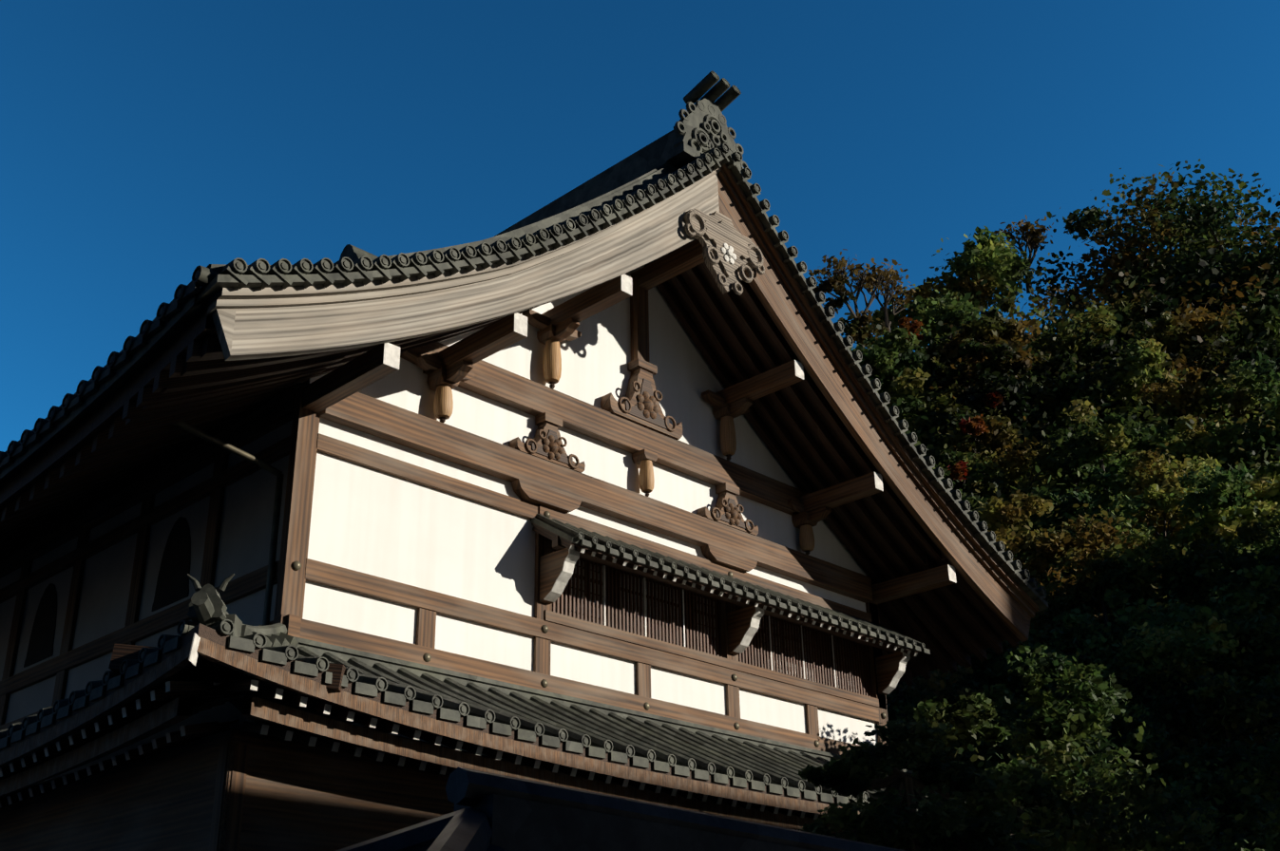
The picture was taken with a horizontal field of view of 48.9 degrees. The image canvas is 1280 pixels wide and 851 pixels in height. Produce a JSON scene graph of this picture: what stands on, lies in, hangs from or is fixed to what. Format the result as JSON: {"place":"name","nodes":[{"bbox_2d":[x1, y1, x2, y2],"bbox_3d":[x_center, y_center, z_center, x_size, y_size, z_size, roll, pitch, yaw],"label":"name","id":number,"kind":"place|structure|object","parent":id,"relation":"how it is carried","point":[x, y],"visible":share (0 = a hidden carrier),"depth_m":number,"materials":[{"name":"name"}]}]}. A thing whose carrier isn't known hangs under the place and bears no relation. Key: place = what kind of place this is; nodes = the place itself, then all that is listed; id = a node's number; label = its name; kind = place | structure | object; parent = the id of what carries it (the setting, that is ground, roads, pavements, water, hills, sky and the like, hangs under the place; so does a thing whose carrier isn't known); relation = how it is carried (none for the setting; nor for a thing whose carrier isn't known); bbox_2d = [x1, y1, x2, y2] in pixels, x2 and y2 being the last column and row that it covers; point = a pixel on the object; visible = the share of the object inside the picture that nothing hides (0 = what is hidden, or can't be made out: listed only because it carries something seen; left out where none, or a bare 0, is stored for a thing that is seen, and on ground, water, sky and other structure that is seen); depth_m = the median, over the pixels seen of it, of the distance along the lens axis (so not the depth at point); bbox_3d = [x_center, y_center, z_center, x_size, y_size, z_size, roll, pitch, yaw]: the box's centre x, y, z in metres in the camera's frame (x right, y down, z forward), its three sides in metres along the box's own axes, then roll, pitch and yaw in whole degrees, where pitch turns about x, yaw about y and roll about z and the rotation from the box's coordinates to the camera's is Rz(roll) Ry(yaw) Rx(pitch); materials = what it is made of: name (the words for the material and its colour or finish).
{"place":"outdoors","nodes":[
{"label":"outdoors","id":0,"kind":"place"},
{"bbox_2d":[0,163,1039,850],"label":"hall","id":1,"kind":"structure","parent":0,"point":[236,791],"depth_m":14.61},
{"bbox_2d":[0,378,309,798],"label":"side wall","id":2,"kind":"structure","parent":1,"relation":"attached to","point":[246,526],"depth_m":14.87,"materials":[{"name":"white paint"}]},
{"bbox_2d":[23,516,865,694],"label":"windows","id":3,"kind":"structure","parent":1,"relation":"attached to","point":[172,586],"depth_m":14.57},
{"bbox_2d":[205,161,722,361],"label":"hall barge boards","id":4,"kind":"object","parent":1,"relation":"attached to","point":[256,323],"visible":0.83,"depth_m":13.02,"materials":[{"name":"brown wood"}]},
{"bbox_2d":[0,243,1012,841],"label":"beam ends","id":5,"kind":"object","parent":1,"relation":"attached to","point":[391,355],"visible":0.67,"depth_m":12.65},
{"bbox_2d":[0,70,1048,821],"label":"roof tiles","id":6,"kind":"object","parent":1,"relation":"attached to","point":[673,747],"visible":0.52,"depth_m":13.53,"materials":[{"name":"grey tile"}]},
{"bbox_2d":[433,339,814,552],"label":"bottle struts","id":7,"kind":"object","parent":1,"relation":"attached to","point":[443,404],"visible":0.92,"depth_m":16.34,"materials":[{"name":"brown wood"}]},
{"bbox_2d":[524,381,754,533],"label":"hall carvings","id":8,"kind":"object","parent":1,"relation":"attached to","point":[555,448],"visible":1,"depth_m":16.74,"materials":[{"name":"brown wood"}]},
{"bbox_2d":[552,550,873,697],"bbox_3d":[1.044,2.464,16.905,0.046,0.800,5.800,-23,-32,39],"label":"lattice window","id":9,"kind":"structure","parent":1,"relation":"attached to","point":[584,570],"depth_m":16.60,"materials":[{"name":"brown wood"}]},
{"bbox_2d":[683,208,764,295],"bbox_3d":[1.012,-2.036,16.608,0.146,1.054,1.410,-23,-32,39],"label":"gable pendant ornament","id":10,"kind":"object","parent":1,"relation":"attached to","point":[714,232],"visible":1,"depth_m":16.52,"materials":[{"name":"brown wood"}]},
{"bbox_2d":[0,0,1279,452],"label":"sky","id":11,"kind":"structure","parent":0,"point":[144,144],"materials":[{"name":"blue"}]},
{"bbox_2d":[881,271,1279,850],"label":"hillside ground","id":12,"kind":"structure","parent":0,"point":[1270,720],"depth_m":47.62,"materials":[{"name":"green plant"}]},
{"label":"ground","id":13,"kind":"structure","parent":0,"visible":0},
{"bbox_2d":[414,794,816,850],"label":"roof","id":14,"kind":"structure","parent":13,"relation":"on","point":[518,825],"depth_m":7.13,"materials":[{"name":"tile"}]},
{"bbox_2d":[335,766,906,850],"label":"roof tiles","id":15,"kind":"object","parent":14,"relation":"on","point":[467,830],"visible":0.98,"depth_m":7.07,"materials":[{"name":"grey tile"}]},
{"bbox_2d":[798,158,1279,850],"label":"tree foliage","id":16,"kind":"object","parent":13,"relation":"on","point":[1167,370],"visible":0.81,"depth_m":45.05,"materials":[{"name":"green plant"}]}
]}

